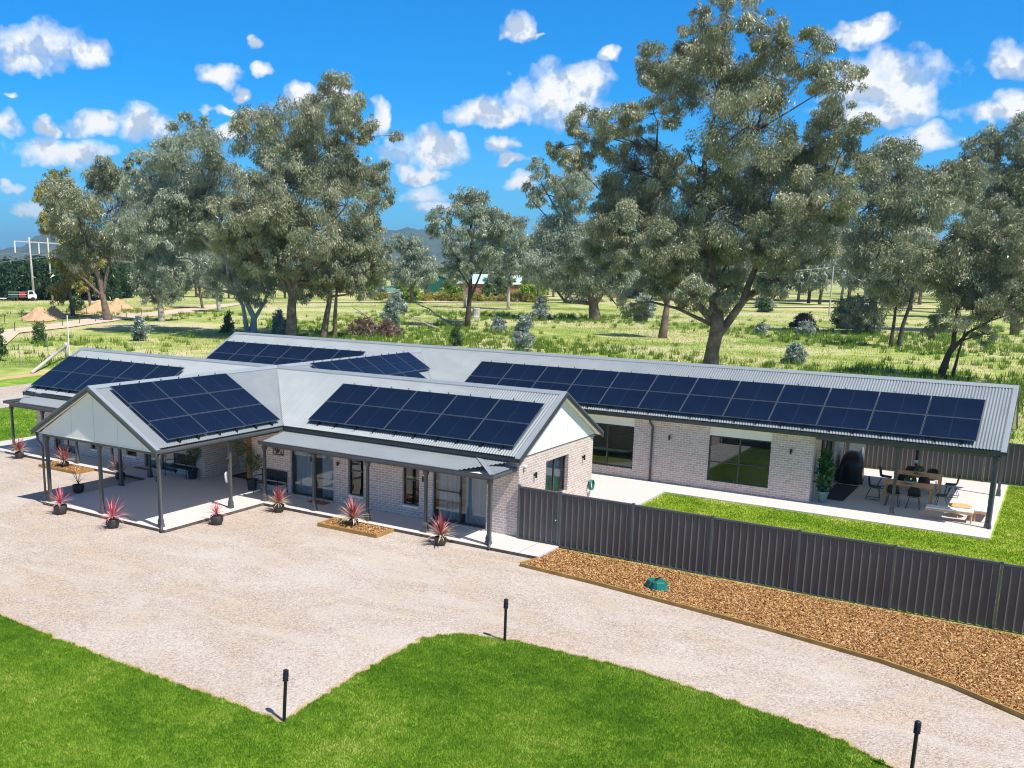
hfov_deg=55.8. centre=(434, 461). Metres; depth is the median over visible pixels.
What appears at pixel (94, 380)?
solar panel
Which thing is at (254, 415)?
solar panel
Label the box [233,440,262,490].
potted shrub
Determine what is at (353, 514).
potted plant
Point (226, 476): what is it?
post sleeve
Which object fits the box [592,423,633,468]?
window
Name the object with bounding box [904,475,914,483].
planted bowl
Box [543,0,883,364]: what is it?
gum tree
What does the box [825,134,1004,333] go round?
gum tree
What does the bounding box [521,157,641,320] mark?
gum tree
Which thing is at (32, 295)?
truck
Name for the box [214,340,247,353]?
solar panel
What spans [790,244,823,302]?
gum tree
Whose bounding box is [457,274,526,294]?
farmhouse
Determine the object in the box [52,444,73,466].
potted plant
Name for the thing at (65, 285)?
gum tree
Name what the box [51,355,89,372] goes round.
solar panel
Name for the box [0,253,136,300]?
woodland
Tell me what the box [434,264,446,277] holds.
gum tree
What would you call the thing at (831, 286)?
power line
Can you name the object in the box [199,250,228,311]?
gum tree
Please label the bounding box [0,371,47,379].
bare soil strip
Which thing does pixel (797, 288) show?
gum tree
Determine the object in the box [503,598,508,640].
bollard light
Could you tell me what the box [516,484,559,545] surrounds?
steel gate
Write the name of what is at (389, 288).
garden shed
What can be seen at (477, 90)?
sky
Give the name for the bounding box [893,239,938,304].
gum tree
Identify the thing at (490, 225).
gum tree
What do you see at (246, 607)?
gravel driveway
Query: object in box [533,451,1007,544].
patio slab
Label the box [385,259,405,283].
gum tree
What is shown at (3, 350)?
shrub
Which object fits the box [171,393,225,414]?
solar panel
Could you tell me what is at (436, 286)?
farm shed
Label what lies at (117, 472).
potted plant
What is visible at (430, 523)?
door mat
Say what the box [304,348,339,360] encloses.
solar panel
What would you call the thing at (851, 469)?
covered barbecue
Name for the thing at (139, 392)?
solar panel
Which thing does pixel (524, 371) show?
solar panel
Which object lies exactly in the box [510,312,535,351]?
shrub
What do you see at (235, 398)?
solar panel
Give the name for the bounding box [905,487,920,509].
patio chair
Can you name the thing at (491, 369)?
solar panel
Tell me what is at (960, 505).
round table
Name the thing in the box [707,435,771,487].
window
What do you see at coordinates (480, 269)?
woodland
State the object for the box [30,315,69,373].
strainer post
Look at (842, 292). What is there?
gum tree
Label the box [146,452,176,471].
glass door
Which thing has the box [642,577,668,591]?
valve box
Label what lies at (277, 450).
wall screen
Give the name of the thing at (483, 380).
solar panel
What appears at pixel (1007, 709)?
garden edging
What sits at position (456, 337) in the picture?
shrub
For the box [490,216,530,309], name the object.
gum tree
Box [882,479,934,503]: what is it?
dining table
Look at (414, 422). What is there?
solar panel
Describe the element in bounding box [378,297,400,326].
shrub
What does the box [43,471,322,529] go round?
porte cochere slab
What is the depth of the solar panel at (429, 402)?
33.83 m
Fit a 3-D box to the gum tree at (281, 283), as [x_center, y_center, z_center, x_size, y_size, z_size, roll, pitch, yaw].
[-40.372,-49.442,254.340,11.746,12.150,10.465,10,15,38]
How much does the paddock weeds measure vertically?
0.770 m
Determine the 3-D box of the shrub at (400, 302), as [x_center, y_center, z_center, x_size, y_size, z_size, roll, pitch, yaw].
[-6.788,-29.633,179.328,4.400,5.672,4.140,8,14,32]
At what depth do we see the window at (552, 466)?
33.35 m
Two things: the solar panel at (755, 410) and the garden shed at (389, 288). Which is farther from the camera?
the garden shed at (389, 288)
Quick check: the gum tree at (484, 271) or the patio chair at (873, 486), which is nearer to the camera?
the patio chair at (873, 486)
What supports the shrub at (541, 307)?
on the ground at (922, 312)
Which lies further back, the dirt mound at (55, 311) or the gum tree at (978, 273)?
the gum tree at (978, 273)
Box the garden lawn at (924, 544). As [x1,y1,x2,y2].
[642,485,1023,633]
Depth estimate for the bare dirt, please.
176.52 m
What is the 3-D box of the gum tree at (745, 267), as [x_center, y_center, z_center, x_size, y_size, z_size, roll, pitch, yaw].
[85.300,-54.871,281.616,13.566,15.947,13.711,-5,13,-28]
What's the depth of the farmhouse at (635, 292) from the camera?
300.82 m
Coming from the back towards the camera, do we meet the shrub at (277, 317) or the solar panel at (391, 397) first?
the shrub at (277, 317)
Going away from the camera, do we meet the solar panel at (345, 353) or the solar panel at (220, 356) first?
the solar panel at (345, 353)
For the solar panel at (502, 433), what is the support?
on the brick house
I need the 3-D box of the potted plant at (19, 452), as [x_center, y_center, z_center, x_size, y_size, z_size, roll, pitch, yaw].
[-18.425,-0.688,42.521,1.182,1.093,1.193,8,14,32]
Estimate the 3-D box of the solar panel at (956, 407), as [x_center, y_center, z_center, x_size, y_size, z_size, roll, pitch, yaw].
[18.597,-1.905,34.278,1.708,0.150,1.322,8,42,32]
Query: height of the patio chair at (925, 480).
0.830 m
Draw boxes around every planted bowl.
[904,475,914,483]
[913,465,924,473]
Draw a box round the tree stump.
[472,308,479,317]
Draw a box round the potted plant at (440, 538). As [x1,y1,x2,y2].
[426,512,458,545]
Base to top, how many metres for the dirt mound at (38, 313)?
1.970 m
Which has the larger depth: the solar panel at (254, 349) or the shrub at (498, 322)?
the shrub at (498, 322)
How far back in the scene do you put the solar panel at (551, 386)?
41.98 m
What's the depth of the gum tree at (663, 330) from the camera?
124.84 m
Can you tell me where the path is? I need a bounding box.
[0,436,59,452]
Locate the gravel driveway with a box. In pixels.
[0,383,1023,767]
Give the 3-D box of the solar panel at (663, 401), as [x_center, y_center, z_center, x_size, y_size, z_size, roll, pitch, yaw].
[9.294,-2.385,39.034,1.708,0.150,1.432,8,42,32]
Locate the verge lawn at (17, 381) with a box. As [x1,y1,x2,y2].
[0,375,42,386]
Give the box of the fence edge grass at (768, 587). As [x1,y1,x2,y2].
[562,548,1023,635]
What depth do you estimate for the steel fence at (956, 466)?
41.28 m
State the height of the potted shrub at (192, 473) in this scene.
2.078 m
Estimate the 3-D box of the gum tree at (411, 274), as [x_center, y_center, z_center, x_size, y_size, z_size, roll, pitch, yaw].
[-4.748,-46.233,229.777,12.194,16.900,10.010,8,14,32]
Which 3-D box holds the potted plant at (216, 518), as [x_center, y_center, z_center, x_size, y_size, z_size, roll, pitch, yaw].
[-7.399,1.645,32.275,1.096,0.933,0.954,-1,12,-10]
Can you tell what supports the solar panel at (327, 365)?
attached to the brick house
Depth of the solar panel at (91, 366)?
43.66 m
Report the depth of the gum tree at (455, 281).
208.78 m
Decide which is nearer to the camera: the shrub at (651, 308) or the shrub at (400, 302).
the shrub at (651, 308)
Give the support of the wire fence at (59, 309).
on the ground at (922, 312)
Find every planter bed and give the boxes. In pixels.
[38,461,93,473]
[317,517,393,537]
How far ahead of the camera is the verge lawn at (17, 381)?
69.72 m
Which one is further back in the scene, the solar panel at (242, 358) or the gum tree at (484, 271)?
the gum tree at (484, 271)
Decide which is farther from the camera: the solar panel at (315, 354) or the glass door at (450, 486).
the solar panel at (315, 354)
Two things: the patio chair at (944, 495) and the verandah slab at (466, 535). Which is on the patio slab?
the patio chair at (944, 495)
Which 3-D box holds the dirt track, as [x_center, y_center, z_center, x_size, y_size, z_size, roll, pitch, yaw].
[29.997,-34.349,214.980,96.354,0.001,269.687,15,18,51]
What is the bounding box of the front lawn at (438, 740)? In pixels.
[0,618,886,767]
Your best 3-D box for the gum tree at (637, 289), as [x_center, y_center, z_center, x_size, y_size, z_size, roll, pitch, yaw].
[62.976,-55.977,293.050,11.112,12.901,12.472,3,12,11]
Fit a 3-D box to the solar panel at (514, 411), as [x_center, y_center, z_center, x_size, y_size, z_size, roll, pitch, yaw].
[2.714,-1.653,32.089,1.686,0.150,1.270,8,42,32]
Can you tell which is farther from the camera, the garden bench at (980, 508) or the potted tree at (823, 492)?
the potted tree at (823, 492)
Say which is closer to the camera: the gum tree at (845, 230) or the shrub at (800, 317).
the shrub at (800, 317)
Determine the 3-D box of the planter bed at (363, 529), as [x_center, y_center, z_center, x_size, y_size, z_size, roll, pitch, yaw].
[-2.622,2.183,32.051,2.470,0.120,1.014,8,14,32]
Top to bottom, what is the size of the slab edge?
0.114 m
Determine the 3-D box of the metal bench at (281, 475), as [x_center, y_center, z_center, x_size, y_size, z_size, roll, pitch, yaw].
[-6.188,0.776,36.316,1.256,0.874,0.596,8,14,32]
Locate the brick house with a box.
[3,332,1019,549]
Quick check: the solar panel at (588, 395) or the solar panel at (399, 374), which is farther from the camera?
the solar panel at (399, 374)
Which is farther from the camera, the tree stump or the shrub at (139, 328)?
the tree stump
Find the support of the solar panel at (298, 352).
attached to the brick house
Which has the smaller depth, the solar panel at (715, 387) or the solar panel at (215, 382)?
the solar panel at (215, 382)
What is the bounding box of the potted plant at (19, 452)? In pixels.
[6,436,27,458]
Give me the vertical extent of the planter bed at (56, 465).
0.120 m
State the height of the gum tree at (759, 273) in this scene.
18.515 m
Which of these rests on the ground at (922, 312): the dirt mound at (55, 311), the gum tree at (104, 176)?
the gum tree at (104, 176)
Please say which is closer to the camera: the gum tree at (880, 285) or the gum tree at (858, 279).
the gum tree at (880, 285)
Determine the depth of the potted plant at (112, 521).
31.55 m
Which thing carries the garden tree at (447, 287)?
on the ground at (922, 312)
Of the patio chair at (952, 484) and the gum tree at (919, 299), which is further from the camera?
the gum tree at (919, 299)
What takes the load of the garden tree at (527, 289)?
on the ground at (922, 312)
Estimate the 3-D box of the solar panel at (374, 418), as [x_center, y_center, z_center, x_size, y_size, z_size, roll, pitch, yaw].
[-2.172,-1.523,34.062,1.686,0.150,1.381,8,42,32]
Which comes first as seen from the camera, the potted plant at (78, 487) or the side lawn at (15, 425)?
the potted plant at (78, 487)
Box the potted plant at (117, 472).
[107,456,130,479]
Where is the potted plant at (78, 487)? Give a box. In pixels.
[70,467,88,492]
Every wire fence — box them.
[1,304,135,322]
[4,308,154,330]
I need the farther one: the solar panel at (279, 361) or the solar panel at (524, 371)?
the solar panel at (279, 361)
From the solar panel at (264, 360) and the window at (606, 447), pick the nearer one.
the window at (606, 447)
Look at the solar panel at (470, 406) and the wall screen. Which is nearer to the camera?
the solar panel at (470, 406)
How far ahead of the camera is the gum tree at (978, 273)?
196.01 m
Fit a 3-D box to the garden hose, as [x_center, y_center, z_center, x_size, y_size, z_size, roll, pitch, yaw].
[5.734,0.853,35.311,0.180,0.402,0.342,8,14,32]
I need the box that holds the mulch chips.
[525,548,1023,712]
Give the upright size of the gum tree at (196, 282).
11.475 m
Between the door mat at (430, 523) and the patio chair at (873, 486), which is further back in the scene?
the patio chair at (873, 486)
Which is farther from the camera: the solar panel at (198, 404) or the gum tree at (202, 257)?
the gum tree at (202, 257)
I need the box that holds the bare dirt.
[25,306,195,320]
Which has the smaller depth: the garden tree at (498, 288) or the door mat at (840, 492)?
the door mat at (840, 492)
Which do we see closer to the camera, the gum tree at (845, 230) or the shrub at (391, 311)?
the shrub at (391, 311)
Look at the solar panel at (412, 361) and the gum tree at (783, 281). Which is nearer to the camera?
the solar panel at (412, 361)
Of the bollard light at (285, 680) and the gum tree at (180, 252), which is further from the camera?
the gum tree at (180, 252)
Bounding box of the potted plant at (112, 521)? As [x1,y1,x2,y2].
[96,494,128,528]
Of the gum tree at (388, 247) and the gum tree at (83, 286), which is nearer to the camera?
the gum tree at (83, 286)
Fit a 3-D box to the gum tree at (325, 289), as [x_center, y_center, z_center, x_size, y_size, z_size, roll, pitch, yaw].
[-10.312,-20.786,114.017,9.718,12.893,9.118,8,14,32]
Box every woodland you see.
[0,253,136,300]
[468,235,1016,270]
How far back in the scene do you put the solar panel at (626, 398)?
39.89 m
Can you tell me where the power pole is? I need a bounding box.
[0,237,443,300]
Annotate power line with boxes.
[698,266,833,315]
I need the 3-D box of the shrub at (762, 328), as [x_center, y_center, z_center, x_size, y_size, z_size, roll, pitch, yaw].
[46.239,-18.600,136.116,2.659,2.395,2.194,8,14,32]
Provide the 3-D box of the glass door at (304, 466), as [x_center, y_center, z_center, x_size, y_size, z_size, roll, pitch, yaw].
[-4.424,0.303,35.599,2.060,2.060,0.260,8,14,32]
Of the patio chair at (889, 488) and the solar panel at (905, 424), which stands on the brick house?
the solar panel at (905, 424)
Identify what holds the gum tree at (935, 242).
on the ground at (922, 312)
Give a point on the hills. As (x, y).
(434, 244)
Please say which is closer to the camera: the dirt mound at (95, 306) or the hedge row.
the dirt mound at (95, 306)
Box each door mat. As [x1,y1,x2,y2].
[232,472,246,478]
[307,500,330,504]
[428,521,450,527]
[827,483,857,500]
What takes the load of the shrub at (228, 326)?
on the ground at (922, 312)
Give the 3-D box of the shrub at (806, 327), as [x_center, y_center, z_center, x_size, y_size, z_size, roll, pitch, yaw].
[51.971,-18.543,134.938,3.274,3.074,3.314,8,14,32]
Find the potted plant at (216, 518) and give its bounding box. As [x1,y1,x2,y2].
[202,499,229,524]
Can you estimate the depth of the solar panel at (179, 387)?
34.16 m
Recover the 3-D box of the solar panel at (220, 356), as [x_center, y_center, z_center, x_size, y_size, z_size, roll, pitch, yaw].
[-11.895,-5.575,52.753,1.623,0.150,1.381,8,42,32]
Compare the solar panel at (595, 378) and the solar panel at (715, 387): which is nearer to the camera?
the solar panel at (715, 387)
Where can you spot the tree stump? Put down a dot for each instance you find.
(475, 312)
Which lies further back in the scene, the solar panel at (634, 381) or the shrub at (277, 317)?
the shrub at (277, 317)
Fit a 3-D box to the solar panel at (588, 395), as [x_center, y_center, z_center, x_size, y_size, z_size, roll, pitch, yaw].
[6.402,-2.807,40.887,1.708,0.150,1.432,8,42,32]
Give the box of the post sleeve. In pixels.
[224,471,227,482]
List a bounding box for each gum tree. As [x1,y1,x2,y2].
[31,166,93,315]
[38,152,154,319]
[71,258,106,305]
[103,110,277,332]
[108,239,137,285]
[127,233,176,257]
[129,242,193,320]
[171,236,211,290]
[182,248,212,307]
[185,255,210,296]
[196,68,405,335]
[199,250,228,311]
[275,258,305,297]
[290,235,315,267]
[297,260,318,291]
[303,230,393,337]
[308,217,348,253]
[377,242,397,276]
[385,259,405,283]
[388,232,438,302]
[424,184,515,326]
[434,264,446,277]
[446,254,472,307]
[472,264,487,273]
[486,261,515,281]
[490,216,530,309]
[516,234,560,300]
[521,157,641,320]
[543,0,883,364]
[626,265,647,296]
[637,232,702,338]
[719,259,749,285]
[749,243,787,300]
[750,217,856,298]
[780,275,790,298]
[786,270,813,302]
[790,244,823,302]
[793,246,849,303]
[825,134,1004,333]
[836,252,854,298]
[838,223,878,296]
[838,254,885,299]
[866,223,941,347]
[891,235,939,309]
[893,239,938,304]
[901,222,1012,295]
[908,203,1023,378]
[956,110,1023,334]
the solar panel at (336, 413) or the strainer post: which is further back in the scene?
the strainer post
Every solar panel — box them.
[31,370,70,390]
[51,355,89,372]
[52,373,92,393]
[72,358,112,374]
[75,375,115,390]
[95,360,134,377]
[110,381,169,403]
[111,378,133,382]
[117,363,158,379]
[129,398,188,421]
[142,364,184,379]
[148,415,207,442]
[152,377,207,397]
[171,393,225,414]
[190,409,245,435]
[191,373,242,392]
[206,352,233,359]
[209,388,261,409]
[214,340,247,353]
[228,354,255,361]
[228,404,279,428]
[235,343,268,355]
[250,356,278,363]
[257,344,291,357]
[272,358,302,364]
[280,346,314,359]
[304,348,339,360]
[308,401,361,427]
[310,360,340,370]
[326,383,378,404]
[329,358,362,372]
[332,349,365,358]
[345,405,399,432]
[347,357,384,374]
[363,355,400,374]
[363,386,416,409]
[379,353,415,372]
[384,410,440,437]
[389,373,405,376]
[395,351,430,370]
[401,390,456,413]
[403,371,426,378]
[425,414,483,443]
[442,394,499,418]
[465,376,501,384]
[468,419,528,449]
[470,361,513,377]
[485,398,544,424]
[498,378,535,387]
[503,363,547,380]
[532,381,571,390]
[537,366,582,383]
[568,385,608,407]
[572,369,618,387]
[598,388,647,410]
[610,371,657,390]
[638,391,688,415]
[649,374,697,394]
[679,395,730,419]
[689,378,739,398]
[723,398,775,423]
[732,380,784,402]
[768,402,823,428]
[777,384,830,405]
[816,406,872,433]
[825,387,879,410]
[867,411,925,438]
[874,392,930,414]
[920,415,980,444]
[927,395,985,419]
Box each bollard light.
[282,669,288,721]
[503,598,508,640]
[910,720,921,767]
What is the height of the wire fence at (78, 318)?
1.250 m
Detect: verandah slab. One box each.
[7,446,172,478]
[264,495,558,557]
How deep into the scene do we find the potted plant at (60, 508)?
33.20 m
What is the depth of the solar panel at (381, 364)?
43.87 m
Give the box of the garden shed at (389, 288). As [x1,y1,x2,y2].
[386,285,394,291]
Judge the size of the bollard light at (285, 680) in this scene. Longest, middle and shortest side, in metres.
1.038 x 0.120 x 0.120 m
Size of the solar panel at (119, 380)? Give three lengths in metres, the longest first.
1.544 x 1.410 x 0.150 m
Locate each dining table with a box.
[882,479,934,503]
[897,469,943,496]
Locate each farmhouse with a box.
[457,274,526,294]
[613,286,643,297]
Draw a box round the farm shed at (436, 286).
[424,275,446,292]
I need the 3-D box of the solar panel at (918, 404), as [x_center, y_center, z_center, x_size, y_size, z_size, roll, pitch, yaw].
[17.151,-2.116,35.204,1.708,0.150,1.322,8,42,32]
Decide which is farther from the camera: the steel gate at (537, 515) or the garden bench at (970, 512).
the garden bench at (970, 512)
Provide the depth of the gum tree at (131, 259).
287.46 m
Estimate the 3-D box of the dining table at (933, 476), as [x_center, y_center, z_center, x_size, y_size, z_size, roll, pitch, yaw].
[19.251,0.851,38.305,1.700,0.740,0.912,8,14,32]
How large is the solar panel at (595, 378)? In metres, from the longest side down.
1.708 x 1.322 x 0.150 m
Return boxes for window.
[350,459,363,495]
[404,468,418,505]
[545,455,565,491]
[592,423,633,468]
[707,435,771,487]
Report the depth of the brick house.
35.64 m
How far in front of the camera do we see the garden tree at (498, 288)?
293.79 m
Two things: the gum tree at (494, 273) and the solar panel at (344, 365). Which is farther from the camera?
the gum tree at (494, 273)
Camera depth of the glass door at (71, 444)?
43.67 m
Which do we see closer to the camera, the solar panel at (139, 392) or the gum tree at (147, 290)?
the solar panel at (139, 392)
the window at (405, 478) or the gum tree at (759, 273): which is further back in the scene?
the gum tree at (759, 273)
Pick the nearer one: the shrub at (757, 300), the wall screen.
the wall screen
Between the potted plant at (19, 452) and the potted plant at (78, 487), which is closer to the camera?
the potted plant at (78, 487)
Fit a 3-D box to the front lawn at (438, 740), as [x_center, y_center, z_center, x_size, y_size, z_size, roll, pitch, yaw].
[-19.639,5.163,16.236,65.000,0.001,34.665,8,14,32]
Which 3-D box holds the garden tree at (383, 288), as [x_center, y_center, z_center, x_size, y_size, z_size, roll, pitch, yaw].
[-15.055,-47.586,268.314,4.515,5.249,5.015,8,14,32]
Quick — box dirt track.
[0,301,937,343]
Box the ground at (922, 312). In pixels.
[0,274,1023,560]
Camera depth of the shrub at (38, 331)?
101.57 m
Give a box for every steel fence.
[558,491,1023,634]
[843,442,1023,485]
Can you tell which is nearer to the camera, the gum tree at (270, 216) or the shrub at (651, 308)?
the gum tree at (270, 216)
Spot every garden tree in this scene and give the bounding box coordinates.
[365,274,385,291]
[375,285,387,293]
[392,283,420,301]
[440,279,462,296]
[478,279,493,296]
[491,275,507,295]
[513,280,547,296]
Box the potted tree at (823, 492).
[813,447,836,502]
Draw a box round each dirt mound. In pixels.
[18,307,59,320]
[47,306,68,317]
[79,300,121,312]
[109,298,134,309]
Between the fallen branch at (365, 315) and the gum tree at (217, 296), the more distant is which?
the gum tree at (217, 296)
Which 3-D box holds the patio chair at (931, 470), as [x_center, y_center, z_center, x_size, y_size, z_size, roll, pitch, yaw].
[20.025,0.728,38.738,0.479,0.830,0.519,8,14,32]
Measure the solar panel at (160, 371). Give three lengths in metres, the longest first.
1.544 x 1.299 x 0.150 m
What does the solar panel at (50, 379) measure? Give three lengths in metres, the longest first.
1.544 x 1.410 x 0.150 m
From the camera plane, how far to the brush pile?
120.36 m
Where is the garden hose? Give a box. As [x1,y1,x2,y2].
[588,480,594,489]
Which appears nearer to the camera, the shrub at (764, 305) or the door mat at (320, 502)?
the door mat at (320, 502)
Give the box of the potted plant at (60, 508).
[48,485,71,514]
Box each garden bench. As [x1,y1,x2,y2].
[925,504,973,523]
[974,503,987,521]
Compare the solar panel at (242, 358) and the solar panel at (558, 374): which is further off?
the solar panel at (242, 358)
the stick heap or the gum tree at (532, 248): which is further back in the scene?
the gum tree at (532, 248)
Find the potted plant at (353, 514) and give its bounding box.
[338,496,367,525]
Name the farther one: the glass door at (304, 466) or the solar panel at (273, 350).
the solar panel at (273, 350)
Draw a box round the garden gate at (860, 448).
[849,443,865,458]
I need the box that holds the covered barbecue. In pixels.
[836,450,863,484]
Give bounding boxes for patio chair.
[865,476,880,499]
[877,467,891,488]
[884,484,899,506]
[898,474,909,495]
[905,466,914,479]
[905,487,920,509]
[918,477,929,494]
[927,468,938,490]
[934,487,951,506]
[944,476,959,497]
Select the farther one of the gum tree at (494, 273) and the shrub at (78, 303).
the gum tree at (494, 273)
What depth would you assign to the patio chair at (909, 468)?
39.28 m
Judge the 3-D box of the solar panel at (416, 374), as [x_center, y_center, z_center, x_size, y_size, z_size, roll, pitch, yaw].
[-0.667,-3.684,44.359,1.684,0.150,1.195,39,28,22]
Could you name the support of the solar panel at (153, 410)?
attached to the brick house
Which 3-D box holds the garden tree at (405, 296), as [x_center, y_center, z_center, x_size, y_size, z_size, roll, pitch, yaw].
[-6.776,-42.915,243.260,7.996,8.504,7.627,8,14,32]
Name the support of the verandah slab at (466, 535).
on the ground at (922, 312)
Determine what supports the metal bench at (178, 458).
on the porte cochere slab
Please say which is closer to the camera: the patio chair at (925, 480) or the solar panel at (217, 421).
the solar panel at (217, 421)
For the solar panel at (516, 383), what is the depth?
42.90 m
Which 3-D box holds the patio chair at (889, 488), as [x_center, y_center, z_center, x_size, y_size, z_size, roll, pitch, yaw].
[17.179,1.235,36.001,0.479,0.830,0.519,8,14,32]
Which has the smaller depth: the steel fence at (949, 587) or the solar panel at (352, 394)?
the steel fence at (949, 587)
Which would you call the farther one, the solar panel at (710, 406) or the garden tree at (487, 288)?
the garden tree at (487, 288)
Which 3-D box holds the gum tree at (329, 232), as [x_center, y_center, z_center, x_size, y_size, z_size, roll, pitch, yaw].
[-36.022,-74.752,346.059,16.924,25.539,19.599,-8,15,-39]
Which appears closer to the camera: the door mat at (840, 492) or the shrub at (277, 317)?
the door mat at (840, 492)
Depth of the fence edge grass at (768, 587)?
26.72 m
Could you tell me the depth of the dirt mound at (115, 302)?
174.78 m
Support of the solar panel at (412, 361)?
attached to the brick house
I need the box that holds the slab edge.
[5,451,535,558]
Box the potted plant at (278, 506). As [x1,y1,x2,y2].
[265,484,291,512]
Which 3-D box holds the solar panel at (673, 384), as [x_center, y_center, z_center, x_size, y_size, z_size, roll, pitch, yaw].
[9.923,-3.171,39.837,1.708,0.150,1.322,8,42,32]
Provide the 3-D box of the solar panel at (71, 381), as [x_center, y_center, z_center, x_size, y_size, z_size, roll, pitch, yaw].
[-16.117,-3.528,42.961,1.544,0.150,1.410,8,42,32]
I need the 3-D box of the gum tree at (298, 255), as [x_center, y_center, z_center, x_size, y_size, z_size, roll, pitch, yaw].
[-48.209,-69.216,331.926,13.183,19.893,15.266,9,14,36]
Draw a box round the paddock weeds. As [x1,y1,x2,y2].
[0,306,1023,438]
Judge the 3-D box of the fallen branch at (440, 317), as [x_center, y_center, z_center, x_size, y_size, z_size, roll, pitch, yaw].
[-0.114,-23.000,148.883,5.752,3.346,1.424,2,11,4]
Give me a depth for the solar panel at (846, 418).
35.26 m
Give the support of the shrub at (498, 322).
on the ground at (922, 312)
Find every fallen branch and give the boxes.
[352,307,377,325]
[407,315,436,328]
[416,302,447,320]
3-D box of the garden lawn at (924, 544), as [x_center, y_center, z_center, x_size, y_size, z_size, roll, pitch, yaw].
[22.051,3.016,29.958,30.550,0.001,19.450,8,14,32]
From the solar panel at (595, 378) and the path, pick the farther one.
the path
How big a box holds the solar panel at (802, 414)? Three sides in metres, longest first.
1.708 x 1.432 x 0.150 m
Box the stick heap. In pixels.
[440,319,475,324]
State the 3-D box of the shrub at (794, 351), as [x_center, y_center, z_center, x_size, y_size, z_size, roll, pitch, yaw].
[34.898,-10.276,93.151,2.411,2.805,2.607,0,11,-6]
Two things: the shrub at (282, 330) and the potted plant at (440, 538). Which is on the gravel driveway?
the potted plant at (440, 538)
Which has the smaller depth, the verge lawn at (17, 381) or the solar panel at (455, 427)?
the solar panel at (455, 427)
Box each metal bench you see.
[165,453,195,479]
[253,468,287,493]
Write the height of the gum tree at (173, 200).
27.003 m
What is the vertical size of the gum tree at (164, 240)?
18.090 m
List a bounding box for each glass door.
[55,438,78,452]
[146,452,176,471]
[292,451,333,500]
[433,472,486,528]
[817,440,832,489]
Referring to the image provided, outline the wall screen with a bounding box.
[273,448,283,455]
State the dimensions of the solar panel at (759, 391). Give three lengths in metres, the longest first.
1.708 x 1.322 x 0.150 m
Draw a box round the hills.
[0,227,891,267]
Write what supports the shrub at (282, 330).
on the ground at (922, 312)
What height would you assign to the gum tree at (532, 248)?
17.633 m
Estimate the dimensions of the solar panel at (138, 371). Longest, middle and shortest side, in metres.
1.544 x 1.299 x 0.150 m
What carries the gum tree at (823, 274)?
on the ground at (922, 312)
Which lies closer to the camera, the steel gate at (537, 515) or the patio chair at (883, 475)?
the steel gate at (537, 515)
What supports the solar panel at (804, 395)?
attached to the brick house
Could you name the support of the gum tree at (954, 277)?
on the ground at (922, 312)
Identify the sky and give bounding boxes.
[0,0,1023,249]
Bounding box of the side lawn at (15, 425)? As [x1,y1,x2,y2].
[0,407,36,440]
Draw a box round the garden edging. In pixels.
[520,557,1023,718]
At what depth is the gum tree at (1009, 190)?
139.31 m
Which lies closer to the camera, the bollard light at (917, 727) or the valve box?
the bollard light at (917, 727)
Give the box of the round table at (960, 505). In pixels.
[948,503,971,517]
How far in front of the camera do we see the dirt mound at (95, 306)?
163.88 m
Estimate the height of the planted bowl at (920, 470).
0.422 m
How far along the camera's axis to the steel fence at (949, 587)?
26.12 m
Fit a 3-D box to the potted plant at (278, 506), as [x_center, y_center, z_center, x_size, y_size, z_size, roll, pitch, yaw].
[-5.524,1.266,34.032,1.062,1.038,1.044,-1,12,-9]
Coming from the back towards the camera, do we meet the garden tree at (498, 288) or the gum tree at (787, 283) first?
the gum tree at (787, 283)
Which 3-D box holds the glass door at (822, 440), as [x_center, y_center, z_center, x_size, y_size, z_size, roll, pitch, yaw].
[15.516,-0.025,38.315,0.095,2.260,2.650,8,14,32]
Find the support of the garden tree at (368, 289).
on the ground at (922, 312)
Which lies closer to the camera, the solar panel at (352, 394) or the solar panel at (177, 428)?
the solar panel at (177, 428)
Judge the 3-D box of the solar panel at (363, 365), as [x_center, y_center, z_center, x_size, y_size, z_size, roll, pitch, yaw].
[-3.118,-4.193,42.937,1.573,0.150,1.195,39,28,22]
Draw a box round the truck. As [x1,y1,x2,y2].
[8,290,36,300]
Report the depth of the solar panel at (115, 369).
42.82 m
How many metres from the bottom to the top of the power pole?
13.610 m
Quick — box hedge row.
[369,290,548,302]
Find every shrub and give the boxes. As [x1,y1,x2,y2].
[0,324,8,359]
[29,320,46,343]
[67,293,86,310]
[130,314,154,340]
[185,448,201,479]
[219,309,234,333]
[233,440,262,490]
[270,308,285,333]
[275,319,285,334]
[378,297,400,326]
[387,287,408,313]
[448,321,463,345]
[490,316,507,332]
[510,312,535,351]
[531,294,550,319]
[632,291,656,320]
[753,322,771,334]
[754,294,777,307]
[756,297,773,312]
[779,341,808,363]
[787,311,818,327]
[793,320,816,335]
[829,296,865,328]
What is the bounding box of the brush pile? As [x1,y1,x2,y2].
[346,316,402,337]
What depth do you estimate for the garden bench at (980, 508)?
33.89 m
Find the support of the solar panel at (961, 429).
on the brick house

